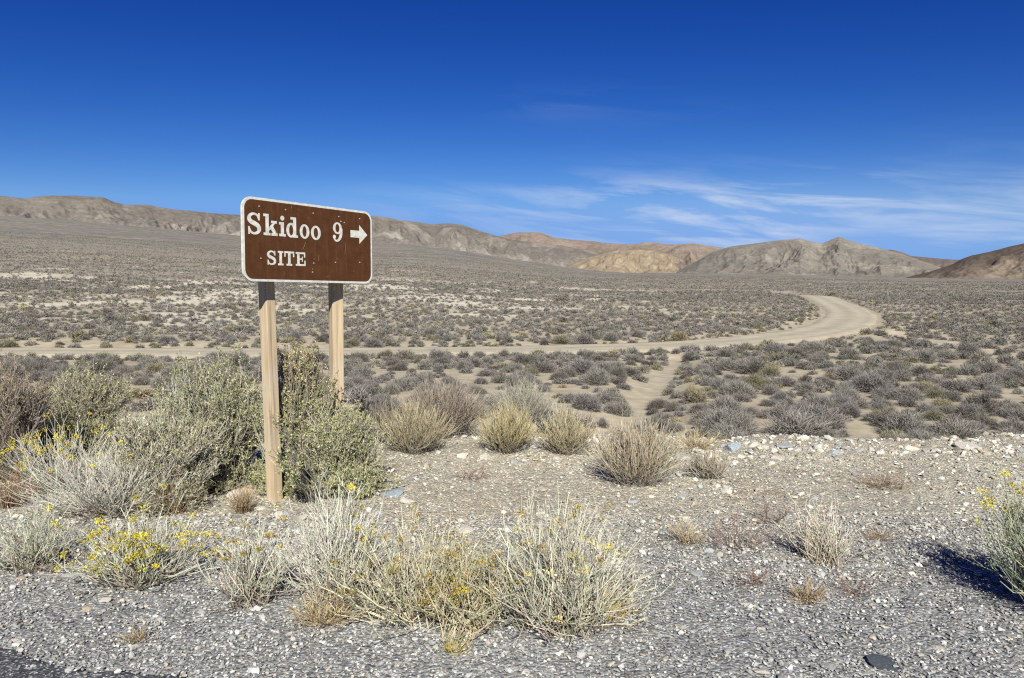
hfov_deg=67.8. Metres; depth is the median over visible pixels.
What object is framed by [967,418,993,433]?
sagebrush
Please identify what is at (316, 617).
grass tuft
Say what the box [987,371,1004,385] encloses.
sagebrush
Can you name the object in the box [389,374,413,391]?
sagebrush
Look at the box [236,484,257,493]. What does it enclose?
rock
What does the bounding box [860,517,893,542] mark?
grass tuft
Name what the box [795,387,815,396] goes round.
sagebrush
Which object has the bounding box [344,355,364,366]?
sagebrush
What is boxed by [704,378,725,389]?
sagebrush
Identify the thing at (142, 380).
sagebrush
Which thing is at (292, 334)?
sagebrush
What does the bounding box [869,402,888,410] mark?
sagebrush
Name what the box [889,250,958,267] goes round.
distant ridge
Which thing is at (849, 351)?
sagebrush
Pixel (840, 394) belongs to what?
sagebrush
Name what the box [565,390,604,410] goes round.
sagebrush
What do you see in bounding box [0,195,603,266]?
hills
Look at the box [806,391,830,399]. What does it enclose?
sagebrush
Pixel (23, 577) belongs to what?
rock
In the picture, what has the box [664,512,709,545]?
grass tuft
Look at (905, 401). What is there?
sagebrush
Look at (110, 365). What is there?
sagebrush
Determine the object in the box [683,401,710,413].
sagebrush
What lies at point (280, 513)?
rock
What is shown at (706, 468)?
dry shrub
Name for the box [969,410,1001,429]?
sagebrush
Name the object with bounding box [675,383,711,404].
sagebrush
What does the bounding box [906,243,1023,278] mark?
dark topped hill
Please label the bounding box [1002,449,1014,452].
rock
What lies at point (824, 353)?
sagebrush
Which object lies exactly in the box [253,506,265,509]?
rock
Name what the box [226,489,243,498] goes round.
rock
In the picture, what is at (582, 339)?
sagebrush
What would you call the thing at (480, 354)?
sagebrush
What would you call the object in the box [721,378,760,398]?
sagebrush
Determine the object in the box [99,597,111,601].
rock
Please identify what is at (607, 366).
sagebrush
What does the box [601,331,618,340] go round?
sagebrush
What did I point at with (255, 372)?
sagebrush
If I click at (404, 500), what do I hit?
rock
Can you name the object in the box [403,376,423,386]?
sagebrush
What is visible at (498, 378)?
sagebrush
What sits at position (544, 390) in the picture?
sagebrush
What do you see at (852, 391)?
sagebrush
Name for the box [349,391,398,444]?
dry shrub
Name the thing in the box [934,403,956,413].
sagebrush
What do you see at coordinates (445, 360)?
sagebrush
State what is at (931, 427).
sagebrush
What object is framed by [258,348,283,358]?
sagebrush
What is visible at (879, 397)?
sagebrush
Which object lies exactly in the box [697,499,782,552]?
dry weed
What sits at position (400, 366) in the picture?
sagebrush
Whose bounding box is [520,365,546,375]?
sagebrush
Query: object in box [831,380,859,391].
sagebrush
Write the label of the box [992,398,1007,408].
sagebrush
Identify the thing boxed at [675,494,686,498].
rock
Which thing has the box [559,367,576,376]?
sagebrush
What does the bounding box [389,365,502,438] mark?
dry shrub
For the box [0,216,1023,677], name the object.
ground
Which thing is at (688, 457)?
rock
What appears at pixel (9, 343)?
sagebrush
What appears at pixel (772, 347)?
sagebrush
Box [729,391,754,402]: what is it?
sagebrush
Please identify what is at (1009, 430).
sagebrush
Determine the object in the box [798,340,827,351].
sagebrush
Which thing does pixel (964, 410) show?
sagebrush
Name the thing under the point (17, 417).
saltbush
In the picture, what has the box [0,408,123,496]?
rabbitbrush
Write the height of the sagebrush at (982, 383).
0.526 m
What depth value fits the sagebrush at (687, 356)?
30.20 m
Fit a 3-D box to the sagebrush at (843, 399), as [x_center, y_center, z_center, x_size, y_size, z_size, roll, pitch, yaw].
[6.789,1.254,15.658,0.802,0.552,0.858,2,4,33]
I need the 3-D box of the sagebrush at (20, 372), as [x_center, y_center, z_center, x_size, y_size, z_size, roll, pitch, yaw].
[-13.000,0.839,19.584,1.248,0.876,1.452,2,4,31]
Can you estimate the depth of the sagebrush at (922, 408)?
14.65 m
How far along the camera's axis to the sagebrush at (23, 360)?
25.01 m
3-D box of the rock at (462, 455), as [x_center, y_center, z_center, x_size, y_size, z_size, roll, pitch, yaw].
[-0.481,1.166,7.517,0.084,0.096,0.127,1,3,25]
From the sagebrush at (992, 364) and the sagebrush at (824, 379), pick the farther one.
the sagebrush at (992, 364)
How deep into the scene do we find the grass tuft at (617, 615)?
3.71 m
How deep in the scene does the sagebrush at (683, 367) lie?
25.76 m
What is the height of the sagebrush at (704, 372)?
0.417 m
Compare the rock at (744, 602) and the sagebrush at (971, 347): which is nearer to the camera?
the rock at (744, 602)
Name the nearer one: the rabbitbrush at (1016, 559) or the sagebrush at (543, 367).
the rabbitbrush at (1016, 559)
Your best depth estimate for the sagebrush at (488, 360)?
26.64 m
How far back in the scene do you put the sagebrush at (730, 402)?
14.65 m
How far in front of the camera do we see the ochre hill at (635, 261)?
2504.59 m
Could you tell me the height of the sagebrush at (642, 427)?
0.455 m
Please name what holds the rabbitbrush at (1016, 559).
on the ground
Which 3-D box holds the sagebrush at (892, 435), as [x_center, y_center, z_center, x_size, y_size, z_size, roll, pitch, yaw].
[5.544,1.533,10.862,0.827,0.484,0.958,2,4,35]
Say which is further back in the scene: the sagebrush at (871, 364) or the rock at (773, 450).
the sagebrush at (871, 364)
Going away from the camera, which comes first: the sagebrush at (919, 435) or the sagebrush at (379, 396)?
the sagebrush at (919, 435)
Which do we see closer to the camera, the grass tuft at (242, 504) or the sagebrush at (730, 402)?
the grass tuft at (242, 504)
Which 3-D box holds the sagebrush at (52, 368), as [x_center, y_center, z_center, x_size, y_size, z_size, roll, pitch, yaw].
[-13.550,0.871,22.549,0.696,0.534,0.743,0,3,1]
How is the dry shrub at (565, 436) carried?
on the ground
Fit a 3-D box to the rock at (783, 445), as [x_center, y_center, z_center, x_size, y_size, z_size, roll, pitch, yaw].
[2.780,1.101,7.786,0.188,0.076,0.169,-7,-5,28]
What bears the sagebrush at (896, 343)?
on the ground
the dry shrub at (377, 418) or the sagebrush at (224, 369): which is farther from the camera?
the sagebrush at (224, 369)
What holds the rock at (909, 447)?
on the ground
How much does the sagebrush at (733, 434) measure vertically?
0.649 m
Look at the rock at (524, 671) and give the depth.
3.21 m
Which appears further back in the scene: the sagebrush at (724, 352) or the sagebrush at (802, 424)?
the sagebrush at (724, 352)
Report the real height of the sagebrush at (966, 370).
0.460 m
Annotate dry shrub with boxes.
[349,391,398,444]
[369,392,456,454]
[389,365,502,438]
[470,393,541,454]
[490,373,569,420]
[535,400,608,454]
[582,406,690,488]
[681,445,734,479]
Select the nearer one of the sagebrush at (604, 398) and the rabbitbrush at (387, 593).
the rabbitbrush at (387, 593)
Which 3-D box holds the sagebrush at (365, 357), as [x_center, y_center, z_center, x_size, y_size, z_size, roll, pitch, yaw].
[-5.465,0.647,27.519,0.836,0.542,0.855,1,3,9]
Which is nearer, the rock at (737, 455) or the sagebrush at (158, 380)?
the rock at (737, 455)
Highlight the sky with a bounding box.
[0,0,1023,259]
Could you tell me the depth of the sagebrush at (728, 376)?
21.17 m
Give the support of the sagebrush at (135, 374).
on the ground
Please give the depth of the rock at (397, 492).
6.13 m
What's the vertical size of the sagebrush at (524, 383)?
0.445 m
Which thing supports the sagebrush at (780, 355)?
on the ground
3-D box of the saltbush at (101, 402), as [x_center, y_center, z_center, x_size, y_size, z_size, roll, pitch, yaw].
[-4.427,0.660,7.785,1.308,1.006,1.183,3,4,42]
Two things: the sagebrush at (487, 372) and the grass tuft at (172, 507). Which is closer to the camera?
the grass tuft at (172, 507)
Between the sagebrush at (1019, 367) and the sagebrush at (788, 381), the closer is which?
the sagebrush at (788, 381)
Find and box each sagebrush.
[0,338,24,347]
[0,360,23,369]
[0,360,30,381]
[0,372,25,386]
[17,355,39,365]
[18,355,58,372]
[28,367,54,381]
[36,372,56,386]
[43,361,61,372]
[50,370,61,376]
[58,363,92,373]
[83,356,119,374]
[89,350,112,357]
[105,368,124,379]
[111,361,136,373]
[118,370,145,381]
[130,375,153,385]
[134,357,164,369]
[143,361,164,371]
[147,374,174,387]
[156,334,179,343]
[156,361,186,376]
[164,380,192,394]
[177,363,194,372]
[201,355,223,367]
[204,349,227,358]
[208,364,232,373]
[221,348,253,366]
[230,366,242,372]
[248,364,261,380]
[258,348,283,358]
[282,330,305,340]
[304,348,328,361]
[344,337,360,346]
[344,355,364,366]
[344,362,357,376]
[344,373,364,380]
[344,378,357,391]
[346,382,373,392]
[347,362,374,379]
[350,352,370,361]
[350,373,377,384]
[358,335,386,347]
[361,381,381,389]
[363,393,406,414]
[364,392,400,403]
[377,349,394,358]
[383,358,410,366]
[384,361,408,370]
[384,382,405,394]
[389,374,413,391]
[401,388,429,401]
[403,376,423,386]
[408,383,431,394]
[410,369,437,384]
[420,347,456,362]
[422,327,436,334]
[425,382,469,398]
[430,354,450,365]
[434,328,451,336]
[437,373,463,384]
[453,359,474,369]
[453,396,493,419]
[466,357,483,366]
[467,383,488,394]
[470,376,489,384]
[472,350,486,358]
[476,366,496,376]
[480,356,496,364]
[487,373,507,382]
[487,397,509,412]
[493,386,523,400]
[503,371,525,383]
[504,350,544,363]
[507,360,524,370]
[515,369,537,378]
[516,377,534,388]
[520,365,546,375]
[524,372,539,382]
[526,358,562,372]
[532,383,551,392]
[548,333,575,343]
[548,370,572,379]
[553,391,577,403]
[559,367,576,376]
[564,356,599,374]
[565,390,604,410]
[572,332,595,343]
[578,366,613,385]
[586,364,606,374]
[593,389,627,404]
[594,359,619,372]
[595,417,611,427]
[600,398,635,416]
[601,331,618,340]
[606,358,625,367]
[608,365,629,379]
[622,363,645,375]
[623,352,643,362]
[626,420,661,433]
[628,326,646,336]
[639,409,670,432]
[645,412,677,423]
[646,396,669,409]
[661,420,685,433]
[663,401,681,411]
[666,428,692,437]
[670,328,687,340]
[671,363,693,373]
[673,343,701,351]
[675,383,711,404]
[680,428,711,438]
[681,349,698,361]
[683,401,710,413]
[685,407,717,423]
[691,417,707,429]
[692,359,709,373]
[692,403,765,435]
[697,366,720,378]
[703,392,749,412]
[703,422,749,438]
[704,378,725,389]
[706,388,723,398]
[706,431,730,439]
[709,376,728,383]
[709,418,748,437]
[713,347,735,356]
[715,355,742,370]
[715,380,738,393]
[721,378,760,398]
[722,372,738,380]
[727,353,780,373]
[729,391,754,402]
[729,406,756,421]
[735,373,771,387]
[744,405,759,414]
[750,403,839,435]
[753,363,782,376]
[754,403,793,418]
[758,397,780,406]
[759,383,782,394]
[760,341,788,354]
[763,350,794,361]
[768,398,794,410]
[772,375,799,386]
[772,391,791,401]
[778,395,796,405]
[779,344,810,358]
[787,400,852,430]
[790,378,815,391]
[791,401,810,407]
[791,403,805,412]
[794,360,817,368]
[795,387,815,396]
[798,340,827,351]
[800,390,818,399]
[801,394,839,410]
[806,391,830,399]
[807,353,825,362]
[812,350,835,359]
[813,374,832,382]
[816,427,841,438]
[821,367,841,375]
[826,388,860,407]
[828,387,862,397]
[829,361,868,381]
[830,401,865,417]
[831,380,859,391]
[831,390,853,399]
[837,427,851,437]
[838,346,863,358]
[844,366,898,393]
[845,391,876,408]
[857,363,878,372]
[859,411,880,421]
[860,361,879,367]
[865,407,900,427]
[866,394,886,402]
[866,404,898,414]
[867,385,897,399]
[868,367,897,380]
[869,396,894,408]
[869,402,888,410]
[874,405,933,435]
[875,426,904,438]
[880,360,904,370]
[882,337,905,347]
[882,429,906,438]
[883,386,928,401]
[891,363,916,376]
[894,393,919,406]
[894,424,939,440]
[895,366,915,380]
[901,409,925,420]
[904,381,925,393]
[906,347,938,362]
[910,401,940,413]
[911,364,935,375]
[911,379,934,390]
[913,372,935,382]
[920,408,948,421]
[922,385,945,398]
[924,412,988,439]
[925,383,948,393]
[925,421,944,431]
[926,377,949,385]
[926,397,954,406]
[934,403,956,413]
[935,390,964,401]
[935,410,968,424]
[937,348,959,359]
[937,376,987,392]
[941,364,959,373]
[947,399,991,419]
[952,339,987,352]
[954,364,983,375]
[957,387,1003,416]
[962,372,1004,389]
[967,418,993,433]
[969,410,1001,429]
[976,361,1003,370]
[982,383,1004,393]
[983,390,1004,398]
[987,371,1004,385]
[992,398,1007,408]
[992,415,1023,432]
[993,425,1023,434]
[994,407,1013,417]
[995,367,1023,373]
[998,371,1022,385]
[1000,401,1023,410]
[1002,406,1023,420]
[1003,370,1023,379]
[1005,363,1023,374]
[1013,350,1023,360]
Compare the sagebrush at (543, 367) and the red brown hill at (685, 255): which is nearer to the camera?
the sagebrush at (543, 367)
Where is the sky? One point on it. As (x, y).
(898, 125)
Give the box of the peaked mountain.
[676,237,940,276]
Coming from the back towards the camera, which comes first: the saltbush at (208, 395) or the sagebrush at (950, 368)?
the sagebrush at (950, 368)
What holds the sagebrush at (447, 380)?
on the ground
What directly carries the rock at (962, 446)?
on the ground
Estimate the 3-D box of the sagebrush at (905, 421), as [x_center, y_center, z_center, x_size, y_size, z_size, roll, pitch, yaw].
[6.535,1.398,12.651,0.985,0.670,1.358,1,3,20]
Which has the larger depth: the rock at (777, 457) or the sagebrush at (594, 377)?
the sagebrush at (594, 377)
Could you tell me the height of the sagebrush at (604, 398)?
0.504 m
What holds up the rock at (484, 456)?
on the ground
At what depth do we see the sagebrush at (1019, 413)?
14.29 m
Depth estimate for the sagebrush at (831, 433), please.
12.10 m
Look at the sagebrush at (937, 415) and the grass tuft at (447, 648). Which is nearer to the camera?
the grass tuft at (447, 648)
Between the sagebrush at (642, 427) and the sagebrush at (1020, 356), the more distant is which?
the sagebrush at (1020, 356)
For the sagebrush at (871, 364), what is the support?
on the ground
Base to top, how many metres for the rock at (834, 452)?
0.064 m
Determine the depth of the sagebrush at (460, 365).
24.75 m
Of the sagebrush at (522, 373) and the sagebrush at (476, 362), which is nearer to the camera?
the sagebrush at (522, 373)
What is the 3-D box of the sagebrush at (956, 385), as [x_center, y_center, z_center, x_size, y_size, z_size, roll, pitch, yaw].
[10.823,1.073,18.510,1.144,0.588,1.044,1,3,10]
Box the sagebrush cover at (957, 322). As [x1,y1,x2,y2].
[0,231,1023,436]
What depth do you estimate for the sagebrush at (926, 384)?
18.80 m
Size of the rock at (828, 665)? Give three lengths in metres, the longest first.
0.075 x 0.068 x 0.021 m
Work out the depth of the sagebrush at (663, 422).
13.83 m
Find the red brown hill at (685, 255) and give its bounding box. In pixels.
[666,244,716,269]
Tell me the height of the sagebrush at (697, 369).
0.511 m
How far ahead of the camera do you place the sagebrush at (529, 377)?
20.94 m
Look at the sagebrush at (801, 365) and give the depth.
24.86 m
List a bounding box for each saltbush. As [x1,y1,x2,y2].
[0,344,59,482]
[23,356,137,454]
[101,390,231,519]
[140,339,264,494]
[240,373,320,496]
[247,340,343,499]
[261,391,401,502]
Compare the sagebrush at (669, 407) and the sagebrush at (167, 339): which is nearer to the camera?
the sagebrush at (669, 407)
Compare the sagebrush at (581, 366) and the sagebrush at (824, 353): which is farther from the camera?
the sagebrush at (824, 353)
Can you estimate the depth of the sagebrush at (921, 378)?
19.91 m
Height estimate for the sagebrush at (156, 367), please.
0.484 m
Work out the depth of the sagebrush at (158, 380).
19.02 m
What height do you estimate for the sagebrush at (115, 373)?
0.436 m
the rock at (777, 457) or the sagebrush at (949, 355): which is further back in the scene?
the sagebrush at (949, 355)
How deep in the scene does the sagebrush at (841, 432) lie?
12.56 m
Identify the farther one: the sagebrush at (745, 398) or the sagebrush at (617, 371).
the sagebrush at (617, 371)
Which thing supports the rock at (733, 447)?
on the ground
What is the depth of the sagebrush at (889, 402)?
15.83 m
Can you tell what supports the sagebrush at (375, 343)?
on the ground
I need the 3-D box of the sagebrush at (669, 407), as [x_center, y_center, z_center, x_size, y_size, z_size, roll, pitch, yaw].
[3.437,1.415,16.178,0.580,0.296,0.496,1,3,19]
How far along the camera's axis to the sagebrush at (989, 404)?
14.91 m
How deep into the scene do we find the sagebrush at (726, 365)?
24.63 m
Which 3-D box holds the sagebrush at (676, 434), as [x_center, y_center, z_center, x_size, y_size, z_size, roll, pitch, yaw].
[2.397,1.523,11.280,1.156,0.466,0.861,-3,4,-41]
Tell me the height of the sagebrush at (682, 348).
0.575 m
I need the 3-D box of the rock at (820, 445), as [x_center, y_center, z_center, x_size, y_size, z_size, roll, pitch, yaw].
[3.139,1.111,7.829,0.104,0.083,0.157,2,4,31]
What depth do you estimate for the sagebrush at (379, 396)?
16.43 m
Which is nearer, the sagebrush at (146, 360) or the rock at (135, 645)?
the rock at (135, 645)
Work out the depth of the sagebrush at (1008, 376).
19.77 m
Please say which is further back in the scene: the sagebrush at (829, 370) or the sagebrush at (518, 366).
the sagebrush at (518, 366)
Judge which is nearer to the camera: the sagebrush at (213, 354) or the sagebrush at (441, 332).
the sagebrush at (213, 354)
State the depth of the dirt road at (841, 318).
37.29 m
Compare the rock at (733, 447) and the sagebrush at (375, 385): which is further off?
the sagebrush at (375, 385)
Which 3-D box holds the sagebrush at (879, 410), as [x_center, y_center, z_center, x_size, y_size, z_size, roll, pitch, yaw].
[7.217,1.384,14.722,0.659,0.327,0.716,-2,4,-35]
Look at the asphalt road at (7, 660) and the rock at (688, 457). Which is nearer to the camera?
the asphalt road at (7, 660)
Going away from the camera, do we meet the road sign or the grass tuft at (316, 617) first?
the grass tuft at (316, 617)
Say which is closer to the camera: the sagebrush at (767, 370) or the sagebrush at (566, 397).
the sagebrush at (566, 397)
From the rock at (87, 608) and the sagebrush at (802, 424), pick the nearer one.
the rock at (87, 608)
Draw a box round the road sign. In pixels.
[240,197,371,501]
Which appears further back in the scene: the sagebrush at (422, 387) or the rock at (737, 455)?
the sagebrush at (422, 387)
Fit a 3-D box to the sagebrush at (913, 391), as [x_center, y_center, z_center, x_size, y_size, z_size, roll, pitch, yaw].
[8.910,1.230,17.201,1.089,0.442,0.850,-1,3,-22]
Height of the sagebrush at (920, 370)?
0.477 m
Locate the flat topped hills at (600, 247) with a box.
[499,232,723,252]
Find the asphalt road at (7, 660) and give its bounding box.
[0,648,185,677]
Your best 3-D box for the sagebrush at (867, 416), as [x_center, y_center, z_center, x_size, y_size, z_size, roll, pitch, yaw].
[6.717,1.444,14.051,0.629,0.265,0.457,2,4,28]
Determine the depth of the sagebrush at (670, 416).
14.76 m
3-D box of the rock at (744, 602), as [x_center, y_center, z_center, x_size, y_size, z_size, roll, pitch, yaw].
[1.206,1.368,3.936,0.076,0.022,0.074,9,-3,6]
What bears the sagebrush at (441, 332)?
on the ground
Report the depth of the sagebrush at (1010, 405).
14.89 m
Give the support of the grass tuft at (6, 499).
on the ground
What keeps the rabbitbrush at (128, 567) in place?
on the ground
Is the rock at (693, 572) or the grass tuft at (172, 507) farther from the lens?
the grass tuft at (172, 507)
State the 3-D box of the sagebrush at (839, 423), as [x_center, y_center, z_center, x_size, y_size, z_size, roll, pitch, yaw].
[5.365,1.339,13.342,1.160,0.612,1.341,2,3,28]
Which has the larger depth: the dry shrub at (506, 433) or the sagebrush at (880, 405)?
the sagebrush at (880, 405)
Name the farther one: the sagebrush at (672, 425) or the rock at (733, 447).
the sagebrush at (672, 425)
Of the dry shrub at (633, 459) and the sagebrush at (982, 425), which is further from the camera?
the sagebrush at (982, 425)
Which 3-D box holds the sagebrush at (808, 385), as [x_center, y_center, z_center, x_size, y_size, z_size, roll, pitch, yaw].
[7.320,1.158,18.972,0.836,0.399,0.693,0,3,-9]
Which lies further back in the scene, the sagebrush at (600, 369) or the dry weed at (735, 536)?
the sagebrush at (600, 369)
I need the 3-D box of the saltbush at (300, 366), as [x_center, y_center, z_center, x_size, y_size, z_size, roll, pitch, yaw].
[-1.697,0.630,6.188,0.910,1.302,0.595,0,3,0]
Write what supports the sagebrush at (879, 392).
on the ground
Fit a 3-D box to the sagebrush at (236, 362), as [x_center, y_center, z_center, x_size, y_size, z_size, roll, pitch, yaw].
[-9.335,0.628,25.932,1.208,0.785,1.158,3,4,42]
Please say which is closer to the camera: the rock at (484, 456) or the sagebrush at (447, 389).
the rock at (484, 456)
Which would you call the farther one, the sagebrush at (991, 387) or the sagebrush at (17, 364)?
the sagebrush at (17, 364)
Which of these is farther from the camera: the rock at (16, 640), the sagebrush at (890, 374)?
the sagebrush at (890, 374)
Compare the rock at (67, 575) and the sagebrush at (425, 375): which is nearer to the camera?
the rock at (67, 575)
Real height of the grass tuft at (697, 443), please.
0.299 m
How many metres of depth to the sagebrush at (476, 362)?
25.65 m
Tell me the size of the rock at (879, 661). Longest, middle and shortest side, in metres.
0.155 x 0.142 x 0.022 m
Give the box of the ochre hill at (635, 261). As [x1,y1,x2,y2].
[568,250,679,272]
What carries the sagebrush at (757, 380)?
on the ground
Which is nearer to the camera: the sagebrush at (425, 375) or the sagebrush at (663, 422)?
the sagebrush at (663, 422)
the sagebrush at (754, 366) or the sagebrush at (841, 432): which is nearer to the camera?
the sagebrush at (841, 432)
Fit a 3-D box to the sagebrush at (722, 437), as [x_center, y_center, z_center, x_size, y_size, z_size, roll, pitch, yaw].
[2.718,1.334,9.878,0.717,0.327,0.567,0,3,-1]
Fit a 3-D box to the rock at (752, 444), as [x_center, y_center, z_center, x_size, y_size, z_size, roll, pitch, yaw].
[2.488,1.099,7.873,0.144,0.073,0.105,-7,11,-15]
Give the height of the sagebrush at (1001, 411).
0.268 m
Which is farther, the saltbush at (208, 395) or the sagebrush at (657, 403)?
the sagebrush at (657, 403)
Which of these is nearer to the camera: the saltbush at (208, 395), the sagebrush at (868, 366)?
the saltbush at (208, 395)
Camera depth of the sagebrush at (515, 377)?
20.21 m
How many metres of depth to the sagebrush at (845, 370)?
21.08 m
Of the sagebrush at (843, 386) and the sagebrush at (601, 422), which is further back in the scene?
the sagebrush at (843, 386)
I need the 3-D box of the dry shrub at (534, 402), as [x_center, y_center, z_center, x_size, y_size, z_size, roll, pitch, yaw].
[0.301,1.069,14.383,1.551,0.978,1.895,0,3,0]
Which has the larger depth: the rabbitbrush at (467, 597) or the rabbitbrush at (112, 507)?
the rabbitbrush at (112, 507)
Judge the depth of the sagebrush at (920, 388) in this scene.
18.39 m
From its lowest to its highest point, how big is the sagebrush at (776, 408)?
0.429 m
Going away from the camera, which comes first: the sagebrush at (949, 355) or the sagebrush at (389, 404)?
the sagebrush at (389, 404)
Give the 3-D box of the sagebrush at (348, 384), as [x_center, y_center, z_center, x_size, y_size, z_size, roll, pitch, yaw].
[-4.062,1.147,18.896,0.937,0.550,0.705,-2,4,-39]
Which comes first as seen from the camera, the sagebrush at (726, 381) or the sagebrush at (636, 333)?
the sagebrush at (726, 381)
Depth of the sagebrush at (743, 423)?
12.63 m
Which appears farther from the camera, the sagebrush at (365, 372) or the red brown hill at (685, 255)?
the red brown hill at (685, 255)
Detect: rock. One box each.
[9,638,20,642]
[16,576,26,580]
[61,573,75,577]
[82,606,91,610]
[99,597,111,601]
[129,644,139,648]
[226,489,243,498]
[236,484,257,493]
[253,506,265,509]
[274,511,283,518]
[380,488,403,496]
[400,498,416,503]
[457,453,467,457]
[459,526,472,533]
[480,454,490,458]
[521,669,529,673]
[627,499,639,503]
[673,453,691,459]
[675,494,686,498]
[687,569,701,576]
[723,442,740,451]
[734,453,745,458]
[738,601,749,606]
[748,441,758,446]
[753,669,769,673]
[767,447,777,453]
[771,455,783,459]
[775,443,793,448]
[792,447,801,451]
[813,443,823,448]
[819,662,836,670]
[828,449,840,454]
[852,448,863,451]
[866,653,898,670]
[903,445,919,450]
[933,646,944,650]
[953,441,978,449]
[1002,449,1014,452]
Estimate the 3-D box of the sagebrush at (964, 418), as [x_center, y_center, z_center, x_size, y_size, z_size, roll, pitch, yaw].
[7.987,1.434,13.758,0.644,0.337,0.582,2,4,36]
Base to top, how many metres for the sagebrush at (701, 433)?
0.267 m
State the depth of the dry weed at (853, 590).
4.09 m
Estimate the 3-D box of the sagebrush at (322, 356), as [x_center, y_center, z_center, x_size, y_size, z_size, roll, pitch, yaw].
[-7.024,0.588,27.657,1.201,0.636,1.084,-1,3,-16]
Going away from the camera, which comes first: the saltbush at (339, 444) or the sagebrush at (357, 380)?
the saltbush at (339, 444)
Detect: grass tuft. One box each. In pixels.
[0,458,45,508]
[111,623,163,645]
[138,465,215,515]
[225,477,261,515]
[283,577,373,635]
[431,625,478,658]
[564,578,651,630]
[611,547,656,589]
[661,422,731,452]
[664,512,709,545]
[780,574,832,608]
[843,465,936,492]
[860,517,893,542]
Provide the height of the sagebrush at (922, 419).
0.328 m
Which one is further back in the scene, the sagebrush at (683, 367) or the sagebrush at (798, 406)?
the sagebrush at (683, 367)
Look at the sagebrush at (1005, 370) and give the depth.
22.23 m
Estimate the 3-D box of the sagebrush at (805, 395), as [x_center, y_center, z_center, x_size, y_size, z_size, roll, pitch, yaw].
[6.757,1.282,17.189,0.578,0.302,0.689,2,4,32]
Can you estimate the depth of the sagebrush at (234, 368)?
23.58 m
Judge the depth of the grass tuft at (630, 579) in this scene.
4.13 m
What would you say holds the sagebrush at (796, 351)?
on the ground
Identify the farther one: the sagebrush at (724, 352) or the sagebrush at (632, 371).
the sagebrush at (724, 352)
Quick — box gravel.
[0,416,1023,677]
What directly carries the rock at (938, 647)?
on the ground
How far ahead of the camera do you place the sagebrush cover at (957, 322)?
61.94 m
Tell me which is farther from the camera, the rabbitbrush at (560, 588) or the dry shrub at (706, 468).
the dry shrub at (706, 468)
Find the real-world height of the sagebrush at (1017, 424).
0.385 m
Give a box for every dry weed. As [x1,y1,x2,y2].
[449,463,492,481]
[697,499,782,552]
[718,555,789,589]
[729,494,803,527]
[829,564,888,602]
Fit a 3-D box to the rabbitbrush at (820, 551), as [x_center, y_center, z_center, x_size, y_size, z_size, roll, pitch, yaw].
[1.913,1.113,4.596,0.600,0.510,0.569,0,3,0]
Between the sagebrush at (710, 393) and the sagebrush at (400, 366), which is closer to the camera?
the sagebrush at (710, 393)
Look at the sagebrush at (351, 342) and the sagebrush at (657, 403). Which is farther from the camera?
the sagebrush at (351, 342)
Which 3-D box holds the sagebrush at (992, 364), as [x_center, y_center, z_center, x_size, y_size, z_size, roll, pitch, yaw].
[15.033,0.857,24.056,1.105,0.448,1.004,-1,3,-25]
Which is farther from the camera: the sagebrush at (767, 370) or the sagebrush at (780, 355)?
the sagebrush at (780, 355)
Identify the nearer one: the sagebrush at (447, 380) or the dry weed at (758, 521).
the dry weed at (758, 521)
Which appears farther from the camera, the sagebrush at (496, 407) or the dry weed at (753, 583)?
the sagebrush at (496, 407)
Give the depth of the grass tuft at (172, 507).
5.55 m
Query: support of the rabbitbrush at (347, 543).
on the ground
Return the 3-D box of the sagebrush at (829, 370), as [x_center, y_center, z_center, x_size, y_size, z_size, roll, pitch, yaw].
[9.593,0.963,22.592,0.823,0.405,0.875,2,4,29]
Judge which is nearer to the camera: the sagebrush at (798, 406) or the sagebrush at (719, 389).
the sagebrush at (798, 406)
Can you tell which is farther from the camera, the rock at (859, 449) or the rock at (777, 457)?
the rock at (859, 449)
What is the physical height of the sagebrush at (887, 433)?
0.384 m
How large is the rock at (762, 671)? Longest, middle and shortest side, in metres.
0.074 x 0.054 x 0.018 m
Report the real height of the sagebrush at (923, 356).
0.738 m
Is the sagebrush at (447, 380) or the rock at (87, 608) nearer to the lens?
the rock at (87, 608)
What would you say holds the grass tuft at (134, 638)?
on the ground
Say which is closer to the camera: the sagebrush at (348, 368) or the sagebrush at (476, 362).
the sagebrush at (348, 368)
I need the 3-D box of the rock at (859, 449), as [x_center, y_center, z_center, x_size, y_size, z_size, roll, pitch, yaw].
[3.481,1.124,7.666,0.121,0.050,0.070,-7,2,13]
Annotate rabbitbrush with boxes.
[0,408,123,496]
[0,427,217,529]
[0,492,86,573]
[45,483,261,596]
[186,502,314,619]
[266,466,415,607]
[278,493,518,640]
[396,506,541,642]
[433,485,678,643]
[774,487,889,566]
[956,454,1023,601]
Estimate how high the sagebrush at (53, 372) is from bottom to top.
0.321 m
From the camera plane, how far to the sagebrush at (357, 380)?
19.63 m
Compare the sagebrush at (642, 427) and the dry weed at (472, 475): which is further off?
the sagebrush at (642, 427)
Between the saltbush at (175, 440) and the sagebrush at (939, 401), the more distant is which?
the sagebrush at (939, 401)
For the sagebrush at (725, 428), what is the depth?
12.04 m
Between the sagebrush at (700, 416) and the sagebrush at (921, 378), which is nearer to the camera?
the sagebrush at (700, 416)
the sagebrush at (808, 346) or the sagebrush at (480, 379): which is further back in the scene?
the sagebrush at (808, 346)
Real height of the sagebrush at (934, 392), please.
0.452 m
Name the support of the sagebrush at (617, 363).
on the ground
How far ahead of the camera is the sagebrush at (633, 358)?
28.28 m
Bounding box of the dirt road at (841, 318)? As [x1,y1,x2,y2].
[0,295,877,358]
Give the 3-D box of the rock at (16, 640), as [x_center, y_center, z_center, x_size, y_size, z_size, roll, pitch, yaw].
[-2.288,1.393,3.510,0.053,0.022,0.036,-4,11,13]

